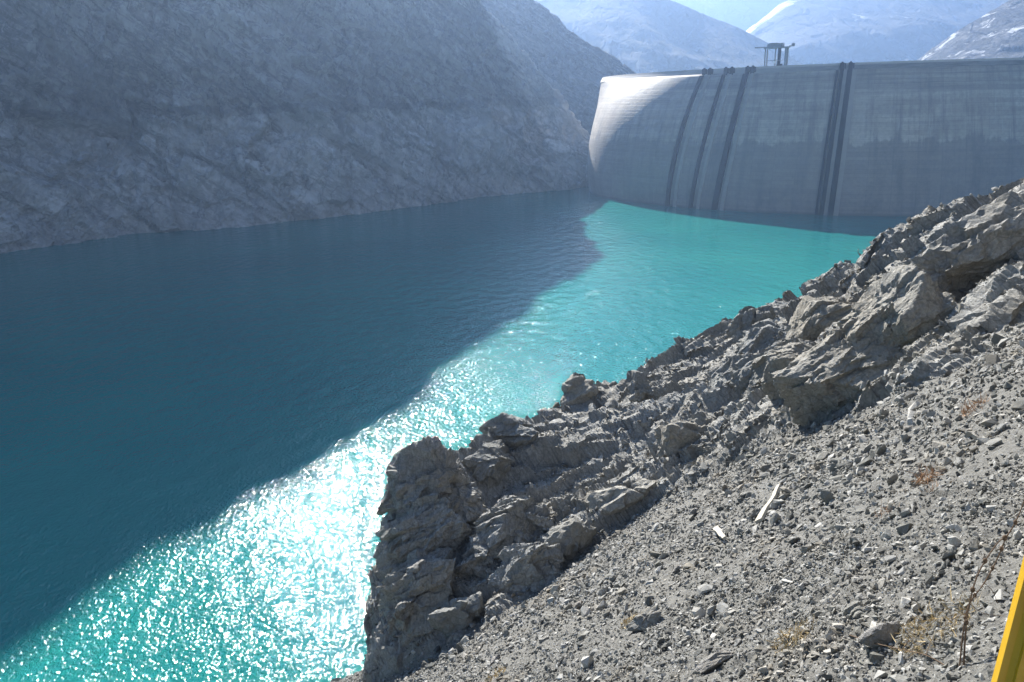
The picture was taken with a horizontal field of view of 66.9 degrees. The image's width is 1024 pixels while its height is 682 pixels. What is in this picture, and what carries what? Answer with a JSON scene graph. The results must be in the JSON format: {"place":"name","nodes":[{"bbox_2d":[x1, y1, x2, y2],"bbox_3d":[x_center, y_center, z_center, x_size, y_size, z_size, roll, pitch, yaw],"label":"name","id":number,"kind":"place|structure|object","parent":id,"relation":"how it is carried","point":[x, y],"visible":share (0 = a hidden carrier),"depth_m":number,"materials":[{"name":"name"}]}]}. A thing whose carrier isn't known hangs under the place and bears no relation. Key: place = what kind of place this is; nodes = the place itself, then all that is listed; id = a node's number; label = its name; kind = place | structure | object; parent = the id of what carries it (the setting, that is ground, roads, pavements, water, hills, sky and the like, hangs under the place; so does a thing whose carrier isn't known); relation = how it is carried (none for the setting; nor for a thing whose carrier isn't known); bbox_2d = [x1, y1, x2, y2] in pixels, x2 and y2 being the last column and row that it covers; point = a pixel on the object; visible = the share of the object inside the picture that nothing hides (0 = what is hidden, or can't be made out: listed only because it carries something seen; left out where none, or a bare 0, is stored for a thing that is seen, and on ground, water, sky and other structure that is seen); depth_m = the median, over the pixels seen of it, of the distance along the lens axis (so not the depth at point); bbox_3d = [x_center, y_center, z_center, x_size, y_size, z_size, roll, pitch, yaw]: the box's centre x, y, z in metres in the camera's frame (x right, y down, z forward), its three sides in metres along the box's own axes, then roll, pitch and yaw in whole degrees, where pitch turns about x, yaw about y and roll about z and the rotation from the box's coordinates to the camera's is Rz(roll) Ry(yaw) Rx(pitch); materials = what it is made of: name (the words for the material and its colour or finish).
{"place":"outdoors","nodes":[
{"label":"outdoors","id":0,"kind":"place"},
{"bbox_2d":[0,0,590,253],"bbox_3d":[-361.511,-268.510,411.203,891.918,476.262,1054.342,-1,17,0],"label":"mountain","id":1,"kind":"structure","parent":0,"point":[120,117],"depth_m":492.83,"materials":[{"name":"grey stone"}]},
{"bbox_2d":[0,186,913,681],"bbox_3d":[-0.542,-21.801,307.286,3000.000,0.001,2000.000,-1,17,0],"label":"reservoir water","id":2,"kind":"structure","parent":0,"point":[206,436],"depth_m":209.57,"materials":[{"name":"teal liquid"}]},
{"bbox_2d":[587,58,1023,215],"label":"arch dam","id":3,"kind":"structure","parent":2,"relation":"in","point":[898,138],"depth_m":466.58,"materials":[{"name":"concrete"}]},
{"bbox_2d":[481,0,635,134],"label":"mountain","id":4,"kind":"structure","parent":0,"point":[573,68],"depth_m":816.33,"materials":[{"name":"grey stone"}]},
{"bbox_2d":[534,0,804,73],"bbox_3d":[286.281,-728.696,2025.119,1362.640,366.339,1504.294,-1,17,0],"label":"mountain","id":5,"kind":"structure","parent":0,"point":[642,36],"depth_m":1701.93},
{"bbox_2d":[331,177,1023,681],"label":"hillside","id":6,"kind":"structure","parent":0,"point":[993,311],"depth_m":23.49,"materials":[{"name":"grey stone"}]},
{"bbox_2d":[373,436,490,646],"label":"rock crag","id":7,"kind":"structure","parent":6,"relation":"on","point":[433,500],"depth_m":35.64,"materials":[{"name":"grey stone"}]},
{"bbox_2d":[427,591,485,636],"bbox_3d":[-2.225,11.519,32.592,2.241,2.109,1.641,5,18,19],"label":"boulder","id":8,"kind":"object","parent":6,"relation":"on","point":[447,619],"visible":0.98,"depth_m":32.08,"materials":[{"name":"grey stone"}]},
{"bbox_2d":[490,654,500,664],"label":"loose stone","id":9,"kind":"object","parent":6,"relation":"on","point":[495,657],"visible":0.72,"depth_m":23.55,"materials":[{"name":"grey stone"}]},
{"bbox_2d":[485,662,507,681],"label":"dry grass tuft","id":10,"kind":"object","parent":6,"relation":"on","point":[496,675],"visible":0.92,"depth_m":21.64,"materials":[{"name":"plant"}]},
{"bbox_2d":[461,412,538,488],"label":"rock crag","id":11,"kind":"structure","parent":6,"relation":"on","point":[488,464],"depth_m":40.12,"materials":[{"name":"grey stone"}]},
{"bbox_2d":[454,495,563,598],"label":"rock crag","id":12,"kind":"structure","parent":6,"relation":"on","point":[506,527],"depth_m":34.21,"materials":[{"name":"grey stone"}]},
{"bbox_2d":[538,636,548,642],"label":"loose stone","id":13,"kind":"object","parent":6,"relation":"on","point":[542,639],"visible":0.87,"depth_m":21.95,"materials":[{"name":"grey stone"}]},
{"bbox_2d":[544,517,596,559],"bbox_3d":[2.364,8.600,33.744,2.100,2.518,2.345,-18,23,-42],"label":"boulder","id":14,"kind":"object","parent":6,"relation":"on","point":[572,537],"visible":0.63,"depth_m":32.77,"materials":[{"name":"grey stone"}]},
{"bbox_2d":[572,600,582,609],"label":"loose stone","id":15,"kind":"object","parent":6,"relation":"on","point":[578,604],"visible":0.78,"depth_m":23.34,"materials":[{"name":"grey stone"}]},
{"bbox_2d":[560,372,599,407],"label":"pinnacle rock","id":16,"kind":"object","parent":6,"relation":"on","point":[577,388],"visible":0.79,"depth_m":43.71,"materials":[{"name":"grey stone"}]},
{"bbox_2d":[589,647,598,655],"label":"loose stone","id":17,"kind":"object","parent":6,"relation":"on","point":[592,652],"visible":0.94,"depth_m":17.52,"materials":[{"name":"grey stone"}]},
{"bbox_2d":[609,574,616,580],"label":"loose stone","id":18,"kind":"object","parent":6,"relation":"on","point":[612,577],"visible":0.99,"depth_m":24.17,"materials":[{"name":"grey stone"}]},
{"bbox_2d":[580,478,656,514],"bbox_3d":[4.277,7.314,35.165,2.518,3.230,4.623,-18,23,-42],"label":"boulder","id":19,"kind":"object","parent":6,"relation":"on","point":[615,499],"visible":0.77,"depth_m":33.68,"materials":[{"name":"grey stone"}]},
{"bbox_2d":[620,610,639,628],"bbox_3d":[2.774,6.478,18.242,0.582,0.641,0.876,-1,17,0],"label":"dry grass tuft","id":20,"kind":"object","parent":6,"relation":"on","point":[625,621],"visible":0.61,"depth_m":18.19,"materials":[{"name":"plant"}]},
{"bbox_2d":[626,370,657,401],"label":"boulder","id":21,"kind":"object","parent":6,"relation":"on","point":[639,388],"visible":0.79,"depth_m":42.20,"materials":[{"name":"grey stone"}]},
{"bbox_2d":[626,603,661,631],"bbox_3d":[2.959,6.162,17.200,0.759,0.787,0.536,10,20,32],"label":"boulder","id":22,"kind":"object","parent":6,"relation":"on","point":[647,617],"visible":0.92,"depth_m":17.10,"materials":[{"name":"grey stone"}]},
{"bbox_2d":[672,565,682,573],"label":"loose stone","id":23,"kind":"object","parent":6,"relation":"on","point":[677,568],"visible":0.98,"depth_m":19.92,"materials":[{"name":"grey stone"}]},
{"bbox_2d":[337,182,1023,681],"bbox_3d":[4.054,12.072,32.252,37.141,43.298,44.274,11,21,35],"label":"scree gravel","id":24,"kind":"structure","parent":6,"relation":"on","point":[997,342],"depth_m":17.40,"materials":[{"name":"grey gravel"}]},
{"bbox_2d":[655,409,715,457],"bbox_3d":[8.228,4.540,35.969,3.133,2.496,2.320,-1,17,0],"label":"boulder","id":25,"kind":"object","parent":6,"relation":"on","point":[675,436],"visible":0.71,"depth_m":35.25,"materials":[{"name":"grey stone"}]},
{"bbox_2d":[681,635,690,642],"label":"loose stone","id":26,"kind":"object","parent":6,"relation":"on","point":[685,639],"visible":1,"depth_m":14.43,"materials":[{"name":"grey stone"}]},
{"bbox_2d":[689,508,697,514],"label":"loose stone","id":27,"kind":"object","parent":6,"relation":"on","point":[693,511],"visible":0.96,"depth_m":26.09,"materials":[{"name":"grey stone"}]},
{"bbox_2d":[706,606,715,614],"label":"loose stone","id":28,"kind":"object","parent":6,"relation":"on","point":[710,610],"visible":1,"depth_m":15.12,"materials":[{"name":"grey stone"}]},
{"bbox_2d":[692,649,733,674],"bbox_3d":[3.262,5.212,12.545,0.646,0.508,0.348,-1,17,0],"label":"boulder","id":29,"kind":"object","parent":6,"relation":"on","point":[713,661],"visible":1,"depth_m":12.45,"materials":[{"name":"grey stone"}]},
{"bbox_2d":[713,525,726,539],"bbox_3d":[5.494,5.083,20.476,0.197,0.937,1.916,1,17,9],"label":"wood plank","id":30,"kind":"object","parent":6,"relation":"on","point":[718,531],"visible":1,"depth_m":20.45,"materials":[{"name":"white wood"}]},
{"bbox_2d":[739,491,746,497],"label":"loose stone","id":31,"kind":"object","parent":6,"relation":"on","point":[743,494],"visible":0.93,"depth_m":23.52,"materials":[{"name":"grey stone"}]},
{"bbox_2d":[739,579,747,583],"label":"loose stone","id":32,"kind":"object","parent":6,"relation":"on","point":[742,581],"visible":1,"depth_m":15.49,"materials":[{"name":"grey stone"}]},
{"bbox_2d":[709,318,786,395],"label":"rock crag","id":33,"kind":"structure","parent":6,"relation":"on","point":[741,369],"depth_m":38.24,"materials":[{"name":"grey stone"}]},
{"bbox_2d":[728,304,775,335],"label":"boulder","id":34,"kind":"object","parent":6,"relation":"on","point":[745,318],"visible":0.81,"depth_m":44.13,"materials":[{"name":"grey stone"}]},
{"bbox_2d":[755,483,781,523],"bbox_3d":[6.728,4.194,20.211,0.205,0.338,2.501,8,20,29],"label":"wood plank","id":35,"kind":"object","parent":6,"relation":"on","point":[762,513],"visible":0.96,"depth_m":19.88,"materials":[{"name":"white wood"}]},
{"bbox_2d":[765,613,816,652],"bbox_3d":[4.197,4.344,11.541,0.766,0.674,0.798,-1,17,0],"label":"dry grass tuft","id":36,"kind":"object","parent":6,"relation":"on","point":[785,636],"visible":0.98,"depth_m":11.53,"materials":[{"name":"plant"}]},
{"bbox_2d":[787,611,798,617],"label":"loose stone","id":37,"kind":"object","parent":6,"relation":"on","point":[791,614],"visible":0.87,"depth_m":12.30,"materials":[{"name":"grey stone"}]},
{"bbox_2d":[822,538,827,544],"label":"loose stone","id":38,"kind":"object","parent":6,"relation":"on","point":[825,541],"visible":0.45,"depth_m":14.49,"materials":[{"name":"grey stone"}]},
{"bbox_2d":[843,601,864,618],"bbox_3d":[4.875,3.865,10.951,0.270,0.337,0.323,-11,19,-27],"label":"boulder","id":39,"kind":"object","parent":6,"relation":"on","point":[854,609],"visible":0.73,"depth_m":10.94,"materials":[{"name":"grey stone"}]},
{"bbox_2d":[851,456,864,465],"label":"loose stone","id":40,"kind":"object","parent":6,"relation":"on","point":[858,459],"visible":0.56,"depth_m":18.65,"materials":[{"name":"grey stone"}]},
{"bbox_2d":[761,264,958,426],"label":"rock crag","id":41,"kind":"structure","parent":6,"relation":"on","point":[892,312],"depth_m":26.68,"materials":[{"name":"grey stone"}]},
{"bbox_2d":[859,621,899,647],"bbox_3d":[4.649,3.715,9.792,0.506,0.376,0.332,3,18,14],"label":"boulder","id":42,"kind":"object","parent":6,"relation":"on","point":[880,633],"visible":0.93,"depth_m":9.69,"materials":[{"name":"grey stone"}]},
{"bbox_2d":[874,502,895,517],"bbox_3d":[6.815,3.116,13.991,0.585,0.493,0.768,-1,17,0],"label":"dry grass tuft","id":43,"kind":"object","parent":6,"relation":"on","point":[882,510],"visible":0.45,"depth_m":14.03,"materials":[{"name":"orange plant"}]},
{"bbox_2d":[849,635,944,664],"bbox_3d":[4.689,3.711,9.343,0.274,1.096,1.924,-3,17,-6],"label":"dry branch","id":44,"kind":"object","parent":6,"relation":"on","point":[907,650],"visible":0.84,"depth_m":8.99,"materials":[{"name":"wood"}]},
{"bbox_2d":[903,425,911,431],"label":"loose stone","id":45,"kind":"object","parent":6,"relation":"on","point":[906,428],"visible":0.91,"depth_m":18.64,"materials":[{"name":"grey stone"}]},
{"bbox_2d":[905,459,947,485],"bbox_3d":[7.775,2.490,14.522,0.792,0.657,0.728,-1,17,0],"label":"dry grass tuft","id":46,"kind":"object","parent":6,"relation":"on","point":[927,479],"visible":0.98,"depth_m":14.52,"materials":[{"name":"orange plant"}]},
{"bbox_2d":[886,584,984,657],"bbox_3d":[5.094,3.324,9.200,1.011,0.903,1.325,15,24,42],"label":"dry grass tuft","id":47,"kind":"object","parent":6,"relation":"on","point":[927,624],"visible":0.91,"depth_m":9.27,"materials":[{"name":"plant"}]},
{"bbox_2d":[918,479,954,496],"bbox_3d":[7.354,2.605,13.482,0.605,0.550,0.594,11,21,36],"label":"dry grass tuft","id":48,"kind":"object","parent":6,"relation":"on","point":[932,487],"visible":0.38,"depth_m":13.52,"materials":[{"name":"beige plant"}]},
{"bbox_2d":[953,457,964,467],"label":"loose stone","id":49,"kind":"object","parent":6,"relation":"on","point":[958,461],"visible":0.97,"depth_m":14.17,"materials":[{"name":"grey stone"}]},
{"bbox_2d":[910,184,1023,292],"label":"rock crag","id":50,"kind":"structure","parent":6,"relation":"on","point":[965,253],"depth_m":26.45,"materials":[{"name":"grey stone"}]},
{"bbox_2d":[961,389,989,416],"bbox_3d":[10.089,1.407,16.932,0.604,0.815,0.958,8,20,28],"label":"dry grass tuft","id":51,"kind":"object","parent":6,"relation":"on","point":[964,410],"visible":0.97,"depth_m":16.97,"materials":[{"name":"orange plant"}]},
{"bbox_2d":[979,367,987,373],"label":"loose stone","id":52,"kind":"object","parent":6,"relation":"on","point":[983,370],"visible":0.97,"depth_m":19.39,"materials":[{"name":"grey stone"}]},
{"bbox_2d":[943,501,1023,665],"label":"dry weed","id":53,"kind":"object","parent":6,"relation":"on","point":[972,589],"visible":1,"depth_m":8.11,"materials":[{"name":"brown plant"}]},
{"bbox_2d":[993,423,1005,432],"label":"loose stone","id":54,"kind":"object","parent":6,"relation":"on","point":[1000,427],"visible":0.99,"depth_m":14.48,"materials":[{"name":"grey stone"}]},
{"bbox_2d":[991,557,1023,681],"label":"guard post","id":55,"kind":"object","parent":6,"relation":"on","point":[1009,666],"visible":1,"depth_m":2.06,"materials":[{"name":"yellow paint"}]},
{"bbox_2d":[671,0,784,30],"bbox_3d":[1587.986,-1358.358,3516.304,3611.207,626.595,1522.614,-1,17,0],"label":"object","id":56,"kind":"structure","parent":0,"point":[744,15],"depth_m":3457.91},
{"bbox_2d":[755,43,794,65],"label":"gantry tower","id":57,"kind":"structure","parent":0,"point":[778,46],"depth_m":478.65,"materials":[{"name":"metal"}]},
{"bbox_2d":[746,0,1007,63],"bbox_3d":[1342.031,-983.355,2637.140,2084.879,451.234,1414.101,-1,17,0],"label":"mountain","id":58,"kind":"structure","parent":0,"point":[829,31],"depth_m":2394.18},
{"bbox_2d":[918,0,1023,59],"bbox_3d":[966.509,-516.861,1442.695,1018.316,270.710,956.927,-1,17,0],"label":"mountain","id":59,"kind":"structure","parent":0,"point":[997,32],"depth_m":1324.05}
]}

